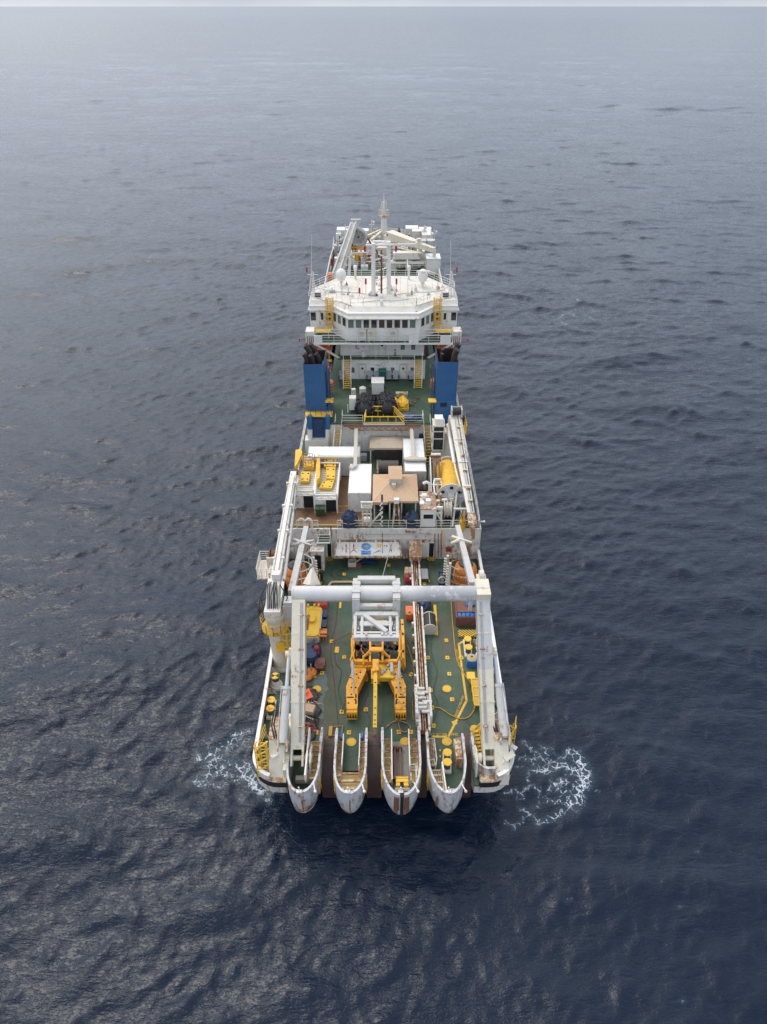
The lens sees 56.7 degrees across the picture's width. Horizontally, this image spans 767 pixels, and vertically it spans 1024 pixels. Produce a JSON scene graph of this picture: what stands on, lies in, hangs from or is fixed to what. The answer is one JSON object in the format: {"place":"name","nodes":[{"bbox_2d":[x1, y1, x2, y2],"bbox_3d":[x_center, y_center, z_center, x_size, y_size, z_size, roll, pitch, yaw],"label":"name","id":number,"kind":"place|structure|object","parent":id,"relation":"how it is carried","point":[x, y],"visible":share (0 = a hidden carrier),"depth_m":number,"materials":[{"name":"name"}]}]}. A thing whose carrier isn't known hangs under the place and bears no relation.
{"place":"outdoors","nodes":[
{"label":"outdoors","id":0,"kind":"place"},
{"bbox_2d":[314,658,324,669],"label":"brown net bale","id":1,"kind":"object","parent":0,"point":[319,664],"visible":1,"depth_m":66.80},
{"bbox_2d":[348,558,362,568],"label":"pump unit","id":2,"kind":"object","parent":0,"point":[354,564],"visible":0.93,"depth_m":78.91,"materials":[{"name":"metal"}]},
{"bbox_2d":[347,244,367,263],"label":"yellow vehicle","id":3,"kind":"object","parent":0,"point":[357,256],"visible":0.16,"depth_m":141.92,"materials":[{"name":"paint"}]},
{"bbox_2d":[0,6,766,1023],"bbox_3d":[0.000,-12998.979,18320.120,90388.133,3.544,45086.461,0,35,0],"label":"sea","id":4,"kind":"structure","parent":0,"point":[186,192],"depth_m":101.69,"materials":[{"name":"liquid"}]},
{"bbox_2d":[253,200,517,814],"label":"cable ship","id":5,"kind":"object","parent":4,"relation":"on","point":[399,313],"visible":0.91,"depth_m":78.03,"materials":[{"name":"white paint"}]},
{"bbox_2d":[256,548,283,579],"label":"overhung platform","id":6,"kind":"structure","parent":5,"relation":"hanging from","point":[264,569],"depth_m":70.68,"materials":[{"name":"beige paint"}]},
{"bbox_2d":[256,469,309,672],"bbox_3d":[-9.044,4.431,73.417,4.550,9.682,24.594,0,35,0],"label":"deck crane","id":7,"kind":"object","parent":5,"relation":"on","point":[276,610],"visible":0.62,"depth_m":64.69,"materials":[{"name":"beige paint"}]},
{"bbox_2d":[285,560,307,587],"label":"mooring buoy","id":8,"kind":"object","parent":5,"relation":"on","point":[290,566],"visible":0.38,"depth_m":74.70,"materials":[{"name":"orange paint"}]},
{"bbox_2d":[288,526,313,595],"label":"latch arm","id":9,"kind":"object","parent":5,"relation":"on","point":[303,542],"visible":0.84,"depth_m":70.11},
{"bbox_2d":[294,459,316,508],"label":"open top container","id":10,"kind":"object","parent":5,"relation":"on","point":[304,497],"visible":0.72,"depth_m":80.92,"materials":[{"name":"metal"}]},
{"bbox_2d":[295,449,301,468],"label":"buoyancy plate","id":11,"kind":"object","parent":10,"relation":"on","point":[298,456],"visible":0.77,"depth_m":84.79,"materials":[{"name":"yellow paint"}]},
{"bbox_2d":[300,472,310,483],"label":"buoyancy plate","id":12,"kind":"object","parent":10,"relation":"in","point":[305,478],"visible":1,"depth_m":82.32,"materials":[{"name":"yellow paint"}]},
{"bbox_2d":[303,456,313,469],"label":"buoyancy plate","id":13,"kind":"object","parent":10,"relation":"on","point":[310,467],"visible":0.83,"depth_m":84.20,"materials":[{"name":"yellow paint"}]},
{"bbox_2d":[302,453,315,466],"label":"wire basket","id":14,"kind":"object","parent":13,"relation":"on","point":[309,456],"visible":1,"depth_m":84.48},
{"bbox_2d":[303,496,313,507],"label":"doorway","id":15,"kind":"structure","parent":10,"relation":"in","point":[308,500],"depth_m":80.49,"materials":[{"name":"black"}]},
{"bbox_2d":[298,554,317,585],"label":"buoy cage","id":16,"kind":"object","parent":5,"relation":"on","point":[313,565],"visible":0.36,"depth_m":75.22,"materials":[{"name":"white paint"}]},
{"bbox_2d":[306,668,312,681],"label":"mooring float","id":17,"kind":"object","parent":5,"relation":"on","point":[309,676],"visible":0.68,"depth_m":65.72,"materials":[{"name":"orange paint"}]},
{"bbox_2d":[305,716,318,728],"bbox_3d":[-6.711,18.240,61.568,2.214,0.802,1.844,0,35,0],"label":"gear heap","id":18,"kind":"object","parent":5,"relation":"on","point":[312,722],"visible":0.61,"depth_m":61.64,"materials":[{"name":"metal"}]},
{"bbox_2d":[307,664,316,676],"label":"mooring float","id":19,"kind":"object","parent":5,"relation":"on","point":[312,671],"visible":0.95,"depth_m":66.19,"materials":[{"name":"orange paint"}]},
{"bbox_2d":[306,645,319,665],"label":"blue drum","id":20,"kind":"object","parent":5,"relation":"on","point":[311,655],"visible":0.8,"depth_m":67.18,"materials":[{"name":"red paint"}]},
{"bbox_2d":[305,723,320,742],"bbox_3d":[-6.608,18.726,60.925,1.935,0.752,2.264,13,37,17],"label":"gear heap","id":21,"kind":"object","parent":5,"relation":"on","point":[313,729],"visible":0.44,"depth_m":60.75,"materials":[{"name":"red paint"}]},
{"bbox_2d":[305,700,322,717],"bbox_3d":[-6.445,17.233,62.866,2.113,0.971,2.041,-12,37,-17],"label":"gear heap","id":22,"kind":"object","parent":5,"relation":"on","point":[318,711],"visible":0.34,"depth_m":62.70,"materials":[{"name":"grey"}]},
{"bbox_2d":[305,703,315,714],"bbox_3d":[-6.452,17.219,62.048,0.850,0.400,0.800,8,36,12],"label":"brown crate","id":23,"kind":"object","parent":22,"relation":"on","point":[310,709],"visible":0.79,"depth_m":61.86,"materials":[{"name":"wood"}]},
{"bbox_2d":[306,684,321,701],"bbox_3d":[-6.885,16.400,64.148,2.053,0.795,2.211,30,45,35],"label":"gear heap","id":24,"kind":"object","parent":5,"relation":"on","point":[315,694],"visible":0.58,"depth_m":64.18,"materials":[{"name":"metal"}]},
{"bbox_2d":[306,688,312,699],"bbox_3d":[-6.902,16.303,63.618,0.876,0.375,1.016,-18,39,-23],"label":"red canvas","id":25,"kind":"object","parent":24,"relation":"on","point":[309,694],"visible":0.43,"depth_m":63.55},
{"bbox_2d":[306,604,321,643],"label":"yellow hatch cover","id":26,"kind":"object","parent":5,"relation":"on","point":[315,623],"visible":0.7,"depth_m":70.59,"materials":[{"name":"metal"}]},
{"bbox_2d":[307,642,320,657],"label":"tarp bundle","id":27,"kind":"object","parent":5,"relation":"on","point":[311,644],"visible":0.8,"depth_m":68.24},
{"bbox_2d":[315,505,319,515],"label":"wheeled bin","id":28,"kind":"object","parent":5,"relation":"on","point":[317,510],"visible":1,"depth_m":79.46,"materials":[{"name":"green plastic"}]},
{"bbox_2d":[318,570,323,584],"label":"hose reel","id":29,"kind":"object","parent":5,"relation":"on","point":[320,575],"visible":0.36,"depth_m":76.59,"materials":[{"name":"black rubber"}]},
{"bbox_2d":[315,601,327,609],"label":"red chest","id":30,"kind":"object","parent":5,"relation":"on","point":[323,604],"visible":0.54,"depth_m":73.46,"materials":[{"name":"paint"}]},
{"bbox_2d":[317,629,326,640],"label":"red rack","id":31,"kind":"object","parent":5,"relation":"on","point":[323,631],"visible":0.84,"depth_m":69.90,"materials":[{"name":"metal"}]},
{"bbox_2d":[319,505,324,515],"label":"wheeled bin","id":32,"kind":"object","parent":5,"relation":"on","point":[322,509],"visible":1,"depth_m":79.46,"materials":[{"name":"green plastic"}]},
{"bbox_2d":[321,619,326,628],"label":"blue locker","id":33,"kind":"object","parent":5,"relation":"on","point":[324,624],"visible":0.93,"depth_m":71.20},
{"bbox_2d":[315,345,332,361],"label":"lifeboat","id":34,"kind":"object","parent":5,"relation":"attached to","point":[328,347],"visible":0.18,"depth_m":97.05,"materials":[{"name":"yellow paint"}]},
{"bbox_2d":[322,609,326,618],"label":"blue locker","id":35,"kind":"object","parent":5,"relation":"on","point":[324,613],"visible":0.93,"depth_m":72.25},
{"bbox_2d":[313,462,340,512],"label":"open top container","id":36,"kind":"object","parent":5,"relation":"on","point":[328,499],"visible":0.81,"depth_m":80.27,"materials":[{"name":"metal"}]},
{"bbox_2d":[316,454,320,486],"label":"buoyancy plate","id":37,"kind":"object","parent":36,"relation":"on","point":[318,465],"visible":1,"depth_m":82.16,"materials":[{"name":"yellow paint"}]},
{"bbox_2d":[320,480,334,489],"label":"buoyancy plate","id":38,"kind":"object","parent":36,"relation":"in","point":[327,485],"visible":1,"depth_m":80.99,"materials":[{"name":"yellow paint"}]},
{"bbox_2d":[324,459,335,469],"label":"buoyancy plate","id":39,"kind":"object","parent":36,"relation":"on","point":[329,465],"visible":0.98,"depth_m":84.46,"materials":[{"name":"yellow paint"}]},
{"bbox_2d":[326,467,335,480],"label":"buoyancy plate","id":40,"kind":"object","parent":36,"relation":"in","point":[330,473],"visible":1,"depth_m":82.93,"materials":[{"name":"yellow paint"}]},
{"bbox_2d":[326,500,335,511],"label":"doorway","id":41,"kind":"structure","parent":36,"relation":"in","point":[330,504],"depth_m":79.83,"materials":[{"name":"black"}]},
{"bbox_2d":[326,272,333,280],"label":"orange float","id":42,"kind":"object","parent":5,"relation":"on","point":[329,277],"visible":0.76,"depth_m":125.44,"materials":[{"name":"paint"}]},
{"bbox_2d":[329,379,334,391],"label":"orange float","id":43,"kind":"object","parent":5,"relation":"on","point":[332,384],"visible":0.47,"depth_m":94.64,"materials":[{"name":"paint"}]},
{"bbox_2d":[307,446,360,475],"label":"shipping container","id":44,"kind":"object","parent":5,"relation":"on","point":[335,450],"visible":0.56,"depth_m":86.28,"materials":[{"name":"metal"}]},
{"bbox_2d":[317,428,357,469],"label":"duct","id":45,"kind":"object","parent":44,"relation":"on","point":[354,465],"visible":1,"depth_m":84.68,"materials":[{"name":"metal"}]},
{"bbox_2d":[338,370,345,381],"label":"deck chair","id":46,"kind":"object","parent":5,"relation":"on","point":[340,374],"visible":0.77,"depth_m":98.71,"materials":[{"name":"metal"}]},
{"bbox_2d":[337,227,346,235],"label":"shipping container","id":47,"kind":"object","parent":5,"relation":"on","point":[339,229],"visible":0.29,"depth_m":155.59,"materials":[{"name":"metal"}]},
{"bbox_2d":[340,509,358,528],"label":"tarp bundle","id":48,"kind":"object","parent":5,"relation":"on","point":[348,517],"visible":0.99,"depth_m":77.41,"materials":[{"name":"fabric"}]},
{"bbox_2d":[347,395,355,412],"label":"white cabinet","id":49,"kind":"object","parent":5,"relation":"on","point":[352,400],"visible":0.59,"depth_m":90.52,"materials":[{"name":"metal"}]},
{"bbox_2d":[332,219,384,279],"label":"fore crane","id":50,"kind":"object","parent":5,"relation":"on","point":[355,235],"visible":0.81,"depth_m":132.75,"materials":[{"name":"white paint"}]},
{"bbox_2d":[351,386,365,395],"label":"white tank","id":51,"kind":"object","parent":5,"relation":"on","point":[361,389],"visible":0.82,"depth_m":94.62,"materials":[{"name":"metal"}]},
{"bbox_2d":[348,464,371,511],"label":"shipping container","id":52,"kind":"object","parent":5,"relation":"on","point":[360,484],"visible":0.94,"depth_m":80.44,"materials":[{"name":"metal"}]},
{"bbox_2d":[361,453,366,460],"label":"grey crate","id":53,"kind":"object","parent":5,"relation":"on","point":[363,456],"visible":0.64,"depth_m":89.35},
{"bbox_2d":[354,392,375,417],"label":"ship fender","id":54,"kind":"object","parent":5,"relation":"on","point":[365,401],"visible":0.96,"depth_m":89.23,"materials":[{"name":"black rubber"}]},
{"bbox_2d":[361,501,372,525],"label":"roller frame","id":55,"kind":"object","parent":5,"relation":"on","point":[366,505],"visible":1,"depth_m":77.18,"materials":[{"name":"beige paint"}]},
{"bbox_2d":[333,533,401,557],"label":"emblem awning","id":56,"kind":"object","parent":5,"relation":"attached to","point":[361,549],"visible":0.99,"depth_m":78.54,"materials":[{"name":"white fabric"}]},
{"bbox_2d":[361,558,374,564],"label":"blue bench","id":57,"kind":"object","parent":5,"relation":"on","point":[367,560],"visible":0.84,"depth_m":79.45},
{"bbox_2d":[367,370,372,379],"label":"deck chair","id":58,"kind":"object","parent":5,"relation":"on","point":[369,374],"visible":0.71,"depth_m":98.75,"materials":[{"name":"metal"}]},
{"bbox_2d":[332,619,413,736],"bbox_3d":[-0.871,14.391,64.526,8.471,3.512,13.250,0,35,0],"label":"sea plough","id":59,"kind":"object","parent":5,"relation":"on","point":[382,668],"visible":0.9,"depth_m":64.51,"materials":[{"name":"yellow"}]},
{"bbox_2d":[368,494,382,526],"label":"spiral post","id":60,"kind":"object","parent":5,"relation":"on","point":[381,513],"visible":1,"depth_m":77.34,"materials":[{"name":"metal"}]},
{"bbox_2d":[373,370,379,376],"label":"deck chair","id":61,"kind":"object","parent":5,"relation":"on","point":[376,373],"visible":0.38,"depth_m":98.78,"materials":[{"name":"metal"}]},
{"bbox_2d":[369,377,385,395],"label":"generator","id":62,"kind":"object","parent":5,"relation":"on","point":[377,385],"visible":0.94,"depth_m":94.50,"materials":[{"name":"metal"}]},
{"bbox_2d":[379,368,386,376],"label":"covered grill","id":63,"kind":"object","parent":5,"relation":"on","point":[382,372],"visible":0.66,"depth_m":98.00,"materials":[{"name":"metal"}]},
{"bbox_2d":[376,391,397,415],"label":"ship fender","id":64,"kind":"object","parent":5,"relation":"on","point":[386,401],"visible":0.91,"depth_m":89.46,"materials":[{"name":"black rubber"}]},
{"bbox_2d":[370,436,405,463],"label":"canopy","id":65,"kind":"object","parent":5,"relation":"on","point":[386,442],"visible":0.94,"depth_m":88.02,"materials":[{"name":"beige fabric"}]},
{"bbox_2d":[385,370,391,381],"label":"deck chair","id":66,"kind":"object","parent":5,"relation":"on","point":[388,375],"visible":1,"depth_m":98.72,"materials":[{"name":"metal"}]},
{"bbox_2d":[383,510,395,574],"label":"lifting wire","id":67,"kind":"object","parent":5,"relation":"attached to","point":[390,542],"visible":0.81,"depth_m":77.22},
{"bbox_2d":[271,568,510,776],"bbox_3d":[0.565,13.079,59.353,19.320,11.371,12.850,0,35,0],"label":"frame","id":68,"kind":"object","parent":5,"relation":"on","point":[371,628],"visible":1,"depth_m":58.59,"materials":[{"name":"beige paint"}]},
{"bbox_2d":[372,466,418,519],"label":"canopy","id":69,"kind":"object","parent":5,"relation":"on","point":[392,484],"visible":0.88,"depth_m":78.89,"materials":[{"name":"beige fabric"}]},
{"bbox_2d":[392,370,398,381],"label":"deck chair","id":70,"kind":"object","parent":5,"relation":"on","point":[395,375],"visible":1,"depth_m":98.70,"materials":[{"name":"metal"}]},
{"bbox_2d":[392,498,400,524],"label":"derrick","id":71,"kind":"object","parent":5,"relation":"on","point":[396,504],"visible":0.95,"depth_m":78.13,"materials":[{"name":"metal"}]},
{"bbox_2d":[385,720,410,732],"bbox_3d":[1.377,18.472,61.756,2.102,0.100,1.404,10,37,14],"label":"coiled hose","id":72,"kind":"object","parent":5,"relation":"on","point":[399,725],"visible":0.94,"depth_m":61.71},
{"bbox_2d":[395,395,408,410],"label":"yellow canvas gear","id":73,"kind":"object","parent":5,"relation":"on","point":[402,403],"visible":0.91,"depth_m":91.90,"materials":[{"name":"fabric"}]},
{"bbox_2d":[404,574,410,584],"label":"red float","id":74,"kind":"object","parent":5,"relation":"on","point":[407,579],"visible":1,"depth_m":76.59,"materials":[{"name":"paint"}]},
{"bbox_2d":[404,567,411,580],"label":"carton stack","id":75,"kind":"object","parent":5,"relation":"on","point":[407,570],"visible":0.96,"depth_m":77.03,"materials":[{"name":"cardboard"}]},
{"bbox_2d":[405,606,412,619],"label":"orange toolbox","id":76,"kind":"object","parent":5,"relation":"on","point":[407,609],"visible":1,"depth_m":72.27,"materials":[{"name":"metal"}]},
{"bbox_2d":[384,230,435,260],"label":"fore crane","id":77,"kind":"object","parent":5,"relation":"on","point":[395,237],"visible":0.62,"depth_m":139.94,"materials":[{"name":"beige paint"}]},
{"bbox_2d":[399,412,421,419],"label":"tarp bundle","id":78,"kind":"object","parent":5,"relation":"on","point":[410,416],"visible":0.89,"depth_m":89.41,"materials":[{"name":"fabric"}]},
{"bbox_2d":[407,645,414,719],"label":"ochre hose","id":79,"kind":"object","parent":5,"relation":"on","point":[414,681],"visible":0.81,"depth_m":66.67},
{"bbox_2d":[408,370,413,381],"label":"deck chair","id":80,"kind":"object","parent":5,"relation":"on","point":[411,374],"visible":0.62,"depth_m":98.72,"materials":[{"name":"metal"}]},
{"bbox_2d":[405,225,417,236],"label":"shipping container","id":81,"kind":"object","parent":5,"relation":"on","point":[408,228],"visible":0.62,"depth_m":157.73,"materials":[{"name":"metal"}]},
{"bbox_2d":[403,510,419,527],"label":"tarp bundle","id":82,"kind":"object","parent":5,"relation":"on","point":[411,516],"visible":0.98,"depth_m":77.55,"materials":[{"name":"fabric"}]},
{"bbox_2d":[403,438,424,473],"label":"shipping container","id":83,"kind":"object","parent":5,"relation":"on","point":[419,446],"visible":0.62,"depth_m":86.84,"materials":[{"name":"metal"}]},
{"bbox_2d":[405,427,425,460],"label":"duct","id":84,"kind":"object","parent":83,"relation":"on","point":[412,457],"visible":1,"depth_m":84.92,"materials":[{"name":"metal"}]},
{"bbox_2d":[404,462,425,488],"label":"shipping container","id":85,"kind":"object","parent":5,"relation":"on","point":[418,469],"visible":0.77,"depth_m":83.58,"materials":[{"name":"metal"}]},
{"bbox_2d":[417,474,423,487],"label":"door","id":86,"kind":"structure","parent":85,"relation":"in","point":[420,477],"depth_m":83.51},
{"bbox_2d":[415,601,430,612],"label":"tarp bundle","id":87,"kind":"object","parent":5,"relation":"on","point":[425,605],"visible":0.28,"depth_m":72.84,"materials":[{"name":"fabric"}]},
{"bbox_2d":[419,491,436,526],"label":"control cabin","id":88,"kind":"object","parent":5,"relation":"on","point":[427,507],"visible":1,"depth_m":77.66,"materials":[{"name":"white metal"}]},
{"bbox_2d":[423,514,433,519],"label":"window","id":89,"kind":"structure","parent":88,"relation":"in","point":[425,516],"depth_m":77.41,"materials":[{"name":"black glass"}]},
{"bbox_2d":[425,253,440,273],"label":"shipping container","id":90,"kind":"object","parent":5,"relation":"on","point":[432,264],"visible":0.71,"depth_m":137.17,"materials":[{"name":"metal"}]},
{"bbox_2d":[429,453,453,507],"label":"spooling frame","id":91,"kind":"object","parent":5,"relation":"on","point":[436,455],"visible":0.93,"depth_m":80.91,"materials":[{"name":"metal"}]},
{"bbox_2d":[438,569,446,585],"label":"blue winch","id":92,"kind":"object","parent":5,"relation":"on","point":[442,580],"visible":0.97,"depth_m":76.53,"materials":[{"name":"metal"}]},
{"bbox_2d":[435,500,451,525],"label":"white winch","id":93,"kind":"object","parent":5,"relation":"on","point":[446,507],"visible":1,"depth_m":78.10,"materials":[{"name":"paint"}]},
{"bbox_2d":[434,345,453,347],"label":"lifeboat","id":94,"kind":"object","parent":5,"relation":"attached to","point":[439,346],"visible":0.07,"depth_m":96.92,"materials":[{"name":"orange paint"}]},
{"bbox_2d":[434,456,463,513],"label":"cable reel","id":95,"kind":"object","parent":5,"relation":"on","point":[450,488],"visible":0.81,"depth_m":80.05,"materials":[{"name":"yellow metal"}]},
{"bbox_2d":[437,476,445,557],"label":"yellow cable","id":96,"kind":"object","parent":95,"relation":"attached to","point":[440,521],"visible":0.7,"depth_m":78.21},
{"bbox_2d":[431,405,476,538],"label":"deck crane","id":97,"kind":"object","parent":5,"relation":"on","point":[449,440],"visible":0.98,"depth_m":84.94,"materials":[{"name":"beige paint"}]},
{"bbox_2d":[432,578,475,718],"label":"yellow hose","id":98,"kind":"object","parent":5,"relation":"on","point":[459,666],"visible":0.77,"depth_m":67.03,"materials":[{"name":"rubber"}]},
{"bbox_2d":[443,552,465,585],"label":"buoy cage","id":99,"kind":"object","parent":5,"relation":"on","point":[447,573],"visible":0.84,"depth_m":75.25,"materials":[{"name":"white paint"}]},
{"bbox_2d":[448,507,460,517],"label":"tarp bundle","id":100,"kind":"object","parent":5,"relation":"on","point":[457,512],"visible":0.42,"depth_m":79.47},
{"bbox_2d":[450,525,474,612],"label":"latch arm","id":101,"kind":"object","parent":5,"relation":"on","point":[459,540],"visible":0.87,"depth_m":70.95},
{"bbox_2d":[453,601,475,625],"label":"cargo skip","id":102,"kind":"object","parent":5,"relation":"on","point":[463,616],"visible":0.63,"depth_m":71.62,"materials":[{"name":"metal"}]},
{"bbox_2d":[453,558,476,585],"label":"mooring buoy","id":103,"kind":"object","parent":5,"relation":"on","point":[459,565],"visible":0.41,"depth_m":75.00,"materials":[{"name":"orange paint"}]},
{"bbox_2d":[466,654,476,666],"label":"rope bin","id":104,"kind":"object","parent":5,"relation":"on","point":[471,660],"visible":0.99,"depth_m":66.97,"materials":[{"name":"plastic"}]},
{"bbox_2d":[0,0,766,5],"label":"sky","id":105,"kind":"structure","parent":0,"point":[2,2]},
{"bbox_2d":[396,391,407,396],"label":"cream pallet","id":106,"kind":"object","parent":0,"point":[401,393],"visible":1,"depth_m":94.80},
{"bbox_2d":[417,569,428,582],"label":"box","id":107,"kind":"object","parent":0,"point":[424,575],"visible":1,"depth_m":77.10,"materials":[{"name":"metal"}]},
{"bbox_2d":[423,611,436,634],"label":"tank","id":108,"kind":"object","parent":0,"point":[429,621],"visible":0.95,"depth_m":70.51,"materials":[{"name":"white metal"}]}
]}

